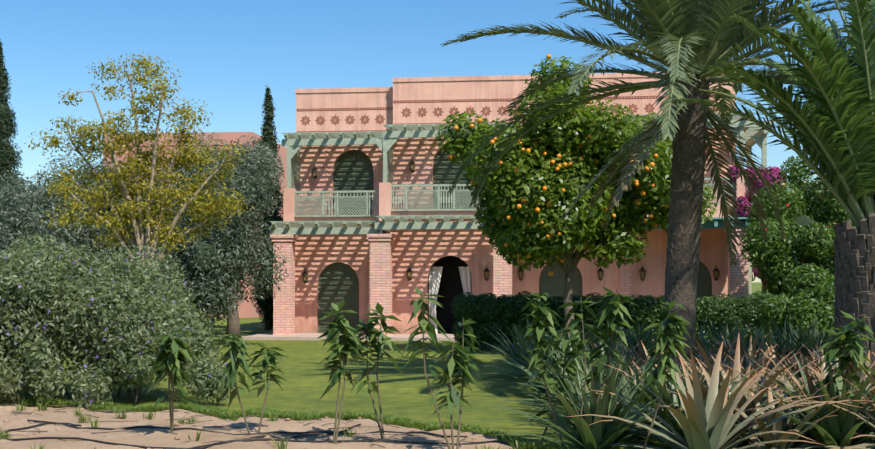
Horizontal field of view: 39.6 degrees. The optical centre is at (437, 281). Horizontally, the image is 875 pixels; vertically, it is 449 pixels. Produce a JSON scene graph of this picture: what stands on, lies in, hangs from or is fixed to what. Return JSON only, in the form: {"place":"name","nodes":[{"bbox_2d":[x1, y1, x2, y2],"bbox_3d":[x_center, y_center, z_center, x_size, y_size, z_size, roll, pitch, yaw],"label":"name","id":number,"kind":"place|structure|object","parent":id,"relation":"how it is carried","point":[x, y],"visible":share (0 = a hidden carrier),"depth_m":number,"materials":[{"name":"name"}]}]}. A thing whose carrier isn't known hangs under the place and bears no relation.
{"place":"outdoors","nodes":[
{"label":"outdoors","id":0,"kind":"place"},
{"bbox_2d":[0,45,16,188],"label":"cypress","id":1,"kind":"object","parent":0,"point":[3,108],"visible":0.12,"depth_m":44.50,"materials":[{"name":"green plant"}]},
{"bbox_2d":[0,192,68,255],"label":"olive tree","id":2,"kind":"object","parent":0,"point":[36,228],"visible":0.02,"depth_m":35.27,"materials":[{"name":"green plant"}]},
{"bbox_2d":[47,175,133,258],"bbox_3d":[-9.212,-1.580,33.380,3.603,2.643,2.896,0,0,-1],"label":"olive tree","id":3,"kind":"object","parent":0,"point":[108,209],"visible":0.08,"depth_m":32.17,"materials":[{"name":"green plant"}]},
{"bbox_2d":[103,132,286,317],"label":"villa walls","id":4,"kind":"structure","parent":0,"point":[246,309],"depth_m":55.13,"materials":[{"name":"pink paint"}]},
{"bbox_2d":[107,144,250,162],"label":"villa frieze","id":5,"kind":"object","parent":4,"relation":"attached to","point":[165,146],"visible":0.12,"depth_m":55.34,"materials":[{"name":"pink paint"}]},
{"bbox_2d":[137,183,258,280],"bbox_3d":[-6.019,-1.198,30.754,2.826,2.611,3.833,0,0,-24],"label":"olive tree","id":6,"kind":"object","parent":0,"point":[189,265],"visible":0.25,"depth_m":29.20,"materials":[{"name":"green plant"}]},
{"bbox_2d":[172,283,229,318],"bbox_3d":[-11.416,0.347,28.594,12.903,1.871,6.323,0,0,-1],"label":"scrub","id":7,"kind":"object","parent":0,"point":[219,298],"depth_m":28.95,"materials":[{"name":"green plant"}]},
{"bbox_2d":[202,156,273,218],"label":"tree leaves","id":8,"kind":"object","parent":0,"point":[250,179],"visible":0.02,"depth_m":35.19,"materials":[{"name":"green plant"}]},
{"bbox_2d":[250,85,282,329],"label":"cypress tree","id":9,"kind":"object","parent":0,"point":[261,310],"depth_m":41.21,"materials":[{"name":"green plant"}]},
{"bbox_2d":[242,333,454,340],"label":"patio paving","id":10,"kind":"structure","parent":0,"point":[315,336],"depth_m":34.04,"materials":[{"name":"beige stone"}]},
{"bbox_2d":[0,0,852,281],"label":"sky","id":11,"kind":"structure","parent":0,"point":[225,53],"materials":[{"name":"blue"}]},
{"bbox_2d":[4,282,874,448],"bbox_3d":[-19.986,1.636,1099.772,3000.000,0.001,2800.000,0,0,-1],"label":"lawn","id":12,"kind":"structure","parent":0,"point":[306,383],"depth_m":18.27,"materials":[{"name":"green plant"}]},
{"bbox_2d":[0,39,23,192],"bbox_3d":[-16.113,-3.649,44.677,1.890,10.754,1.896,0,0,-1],"label":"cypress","id":13,"kind":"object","parent":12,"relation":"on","point":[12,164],"visible":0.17,"depth_m":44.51,"materials":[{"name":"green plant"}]},
{"bbox_2d":[0,169,42,222],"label":"olive tree","id":14,"kind":"object","parent":12,"relation":"on","point":[3,184],"depth_m":41.55,"materials":[{"name":"green plant"}]},
{"bbox_2d":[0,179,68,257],"bbox_3d":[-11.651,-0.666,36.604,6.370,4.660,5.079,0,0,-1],"label":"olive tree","id":15,"kind":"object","parent":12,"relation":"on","point":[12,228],"visible":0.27,"depth_m":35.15,"materials":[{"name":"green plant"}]},
{"bbox_2d":[0,267,166,376],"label":"purple bush","id":16,"kind":"object","parent":12,"relation":"on","point":[42,297],"visible":0.1,"depth_m":15.99,"materials":[{"name":"plant"}]},
{"bbox_2d":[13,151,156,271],"bbox_3d":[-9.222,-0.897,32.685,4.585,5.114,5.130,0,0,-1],"label":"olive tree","id":17,"kind":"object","parent":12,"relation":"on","point":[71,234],"depth_m":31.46,"materials":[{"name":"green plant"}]},
{"bbox_2d":[0,233,237,408],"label":"bush","id":18,"kind":"object","parent":12,"relation":"on","point":[160,311],"depth_m":16.00,"materials":[{"name":"green plant"}]},
{"bbox_2d":[23,50,253,267],"bbox_3d":[-6.088,-1.578,24.890,4.577,6.442,2.303,0,0,-1],"label":"yellow tree","id":19,"kind":"object","parent":12,"relation":"on","point":[183,159],"depth_m":24.82,"materials":[{"name":"plant"}]},
{"bbox_2d":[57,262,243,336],"bbox_3d":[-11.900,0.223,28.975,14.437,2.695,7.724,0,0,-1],"label":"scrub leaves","id":20,"kind":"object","parent":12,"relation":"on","point":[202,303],"visible":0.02,"depth_m":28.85,"materials":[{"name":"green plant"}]},
{"bbox_2d":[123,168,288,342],"bbox_3d":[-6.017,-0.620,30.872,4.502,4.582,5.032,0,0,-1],"label":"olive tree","id":21,"kind":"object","parent":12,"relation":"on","point":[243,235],"depth_m":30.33,"materials":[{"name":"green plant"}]},
{"bbox_2d":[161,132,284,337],"bbox_3d":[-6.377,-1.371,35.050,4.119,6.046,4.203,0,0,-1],"label":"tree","id":22,"kind":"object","parent":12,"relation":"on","point":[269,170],"depth_m":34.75,"materials":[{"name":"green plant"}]},
{"bbox_2d":[0,404,468,447],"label":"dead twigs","id":23,"kind":"object","parent":12,"relation":"on","point":[20,412],"visible":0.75,"depth_m":12.87,"materials":[{"name":"brown plant"}]},
{"bbox_2d":[0,404,515,448],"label":"sandy soil","id":24,"kind":"structure","parent":12,"relation":"on","point":[156,437],"depth_m":12.33,"materials":[{"name":"beige sand"}]},
{"bbox_2d":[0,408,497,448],"bbox_3d":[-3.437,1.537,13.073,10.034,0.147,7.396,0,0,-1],"label":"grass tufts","id":25,"kind":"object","parent":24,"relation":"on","point":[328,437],"visible":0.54,"depth_m":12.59,"materials":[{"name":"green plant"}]},
{"bbox_2d":[0,419,530,448],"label":"irrigation hoses","id":26,"kind":"object","parent":24,"relation":"on","point":[249,440],"visible":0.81,"depth_m":11.96,"materials":[{"name":"black rubber"}]},
{"bbox_2d":[14,401,527,448],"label":"grass tufts","id":27,"kind":"object","parent":24,"relation":"on","point":[149,417],"visible":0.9,"depth_m":13.39,"materials":[{"name":"green plant"}]},
{"bbox_2d":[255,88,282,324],"bbox_3d":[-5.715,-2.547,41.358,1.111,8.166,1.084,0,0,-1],"label":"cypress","id":28,"kind":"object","parent":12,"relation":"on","point":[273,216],"visible":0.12,"depth_m":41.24,"materials":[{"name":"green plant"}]},
{"bbox_2d":[0,395,576,448],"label":"grass tufts","id":29,"kind":"object","parent":12,"relation":"on","point":[218,412],"depth_m":14.15,"materials":[{"name":"green plant"}]},
{"bbox_2d":[146,286,874,448],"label":"saplings","id":30,"kind":"object","parent":12,"relation":"on","point":[453,396],"depth_m":11.40,"materials":[{"name":"green plant"}]},
{"bbox_2d":[434,56,717,336],"bbox_3d":[3.115,-1.730,27.697,6.276,6.738,4.425,0,0,-1],"label":"orange tree","id":31,"kind":"object","parent":12,"relation":"on","point":[537,245],"depth_m":26.32,"materials":[{"name":"plant"}]},
{"bbox_2d":[448,54,669,275],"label":"oranges","id":32,"kind":"object","parent":31,"relation":"attached to","point":[544,188],"visible":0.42,"depth_m":26.11,"materials":[{"name":"orange food"}]},
{"bbox_2d":[450,291,793,348],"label":"hedge leaves","id":33,"kind":"object","parent":12,"relation":"on","point":[462,306],"visible":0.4,"depth_m":28.64,"materials":[{"name":"green plant"}]},
{"bbox_2d":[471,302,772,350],"bbox_3d":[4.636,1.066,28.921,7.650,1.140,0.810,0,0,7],"label":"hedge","id":34,"kind":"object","parent":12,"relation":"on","point":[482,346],"visible":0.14,"depth_m":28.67,"materials":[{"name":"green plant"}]},
{"bbox_2d":[467,315,874,448],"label":"strap plants","id":35,"kind":"object","parent":12,"relation":"on","point":[839,429],"visible":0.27,"depth_m":11.81,"materials":[{"name":"green plant"}]},
{"bbox_2d":[663,78,709,367],"bbox_3d":[3.756,-0.742,18.526,0.809,4.794,0.563,0,0,-1],"label":"palm trunk","id":36,"kind":"object","parent":12,"relation":"on","point":[684,215],"visible":0.77,"depth_m":18.32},
{"bbox_2d":[444,0,850,202],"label":"date palm rachis","id":37,"kind":"object","parent":36,"relation":"attached to","point":[713,77],"visible":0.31,"depth_m":18.48,"materials":[{"name":"green plant"}]},
{"bbox_2d":[440,0,852,208],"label":"palm fronds","id":38,"kind":"object","parent":37,"relation":"attached to","point":[687,27],"visible":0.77,"depth_m":17.79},
{"bbox_2d":[567,332,874,448],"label":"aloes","id":39,"kind":"object","parent":12,"relation":"on","point":[713,421],"visible":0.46,"depth_m":11.08,"materials":[{"name":"green plant"}]},
{"bbox_2d":[772,277,817,324],"bbox_3d":[7.371,0.468,24.145,1.310,1.237,1.042,0,0,-29],"label":"shade shrub","id":40,"kind":"object","parent":12,"relation":"on","point":[801,286],"visible":0.04,"depth_m":24.06,"materials":[{"name":"green plant"}]},
{"bbox_2d":[757,263,834,342],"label":"shrub leaves","id":41,"kind":"object","parent":12,"relation":"on","point":[820,304],"visible":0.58,"depth_m":23.85,"materials":[{"name":"green plant"}]},
{"bbox_2d":[738,155,855,295],"bbox_3d":[9.861,-0.952,29.882,4.774,4.624,3.256,0,0,32],"label":"shrub","id":42,"kind":"object","parent":12,"relation":"on","point":[773,252],"depth_m":29.87,"materials":[{"name":"green plant"}]},
{"bbox_2d":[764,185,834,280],"bbox_3d":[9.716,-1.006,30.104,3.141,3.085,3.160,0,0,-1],"label":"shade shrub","id":43,"kind":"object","parent":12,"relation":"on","point":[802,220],"visible":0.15,"depth_m":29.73,"materials":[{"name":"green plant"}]},
{"bbox_2d":[833,214,874,388],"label":"palm trunk","id":44,"kind":"object","parent":12,"relation":"on","point":[854,266],"visible":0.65,"depth_m":13.74,"materials":[{"name":"plant"}]},
{"bbox_2d":[667,0,874,226],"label":"palm fronds","id":45,"kind":"object","parent":44,"relation":"attached to","point":[855,101],"visible":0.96,"depth_m":13.65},
{"bbox_2d":[270,227,748,335],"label":"house brick columns","id":46,"kind":"structure","parent":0,"point":[380,283],"depth_m":34.63,"materials":[{"name":"pink brick"}]},
{"bbox_2d":[283,72,748,333],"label":"house walls","id":47,"kind":"structure","parent":0,"point":[419,252],"depth_m":36.50,"materials":[{"name":"pink paint"}]},
{"bbox_2d":[428,256,468,333],"bbox_3d":[0.436,0.436,36.409,1.340,2.400,0.900,0,0,7],"label":"arched doorway","id":48,"kind":"structure","parent":47,"relation":"in","point":[450,287],"depth_m":36.87,"materials":[{"name":"black"}]},
{"bbox_2d":[429,267,471,333],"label":"house curtains","id":49,"kind":"object","parent":47,"relation":"hanging from","point":[435,273],"visible":0.52,"depth_m":36.10,"materials":[{"name":"white fabric"}]},
{"bbox_2d":[302,158,719,282],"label":"house lanterns","id":50,"kind":"object","parent":47,"relation":"attached to","point":[487,269],"visible":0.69,"depth_m":35.49,"materials":[{"name":"black metal"}]},
{"bbox_2d":[317,146,711,332],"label":"house reveals","id":51,"kind":"object","parent":47,"relation":"attached to","point":[432,264],"visible":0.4,"depth_m":36.59,"materials":[{"name":"pink paint"}]},
{"bbox_2d":[318,147,711,332],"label":"house shutters","id":52,"kind":"object","parent":47,"relation":"in","point":[339,281],"visible":0.23,"depth_m":36.70,"materials":[{"name":"green wood"}]},
{"bbox_2d":[297,94,734,131],"bbox_3d":[2.206,-5.110,36.903,13.363,0.892,0.294,0,0,9],"label":"decorative frieze","id":53,"kind":"object","parent":47,"relation":"attached to","point":[649,105],"visible":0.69,"depth_m":37.19,"materials":[{"name":"pink paint"}]},
{"bbox_2d":[269,113,773,294],"bbox_3d":[2.640,-1.495,35.906,15.044,6.262,5.802,0,0,-1],"label":"pergola and railings","id":54,"kind":"object","parent":47,"relation":"attached to","point":[383,141],"visible":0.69,"depth_m":35.84,"materials":[{"name":"green wood"}]},
{"bbox_2d":[638,217,751,228],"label":"house veranda fascia","id":55,"kind":"structure","parent":47,"relation":"attached to","point":[716,223],"depth_m":33.34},
{"bbox_2d":[727,165,785,277],"bbox_3d":[8.799,-1.665,33.510,1.663,3.172,1.149,0,0,-1],"label":"bougainvillea","id":56,"kind":"object","parent":47,"relation":"on","point":[742,214],"depth_m":33.21,"materials":[{"name":"purple plant"}]},
{"bbox_2d":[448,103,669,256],"bbox_3d":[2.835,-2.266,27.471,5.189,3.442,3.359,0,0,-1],"label":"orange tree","id":57,"kind":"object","parent":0,"point":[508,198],"visible":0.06,"depth_m":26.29,"materials":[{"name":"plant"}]},
{"bbox_2d":[561,104,785,267],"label":"palm fronds","id":58,"kind":"object","parent":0,"point":[629,165],"visible":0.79,"depth_m":18.80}
]}

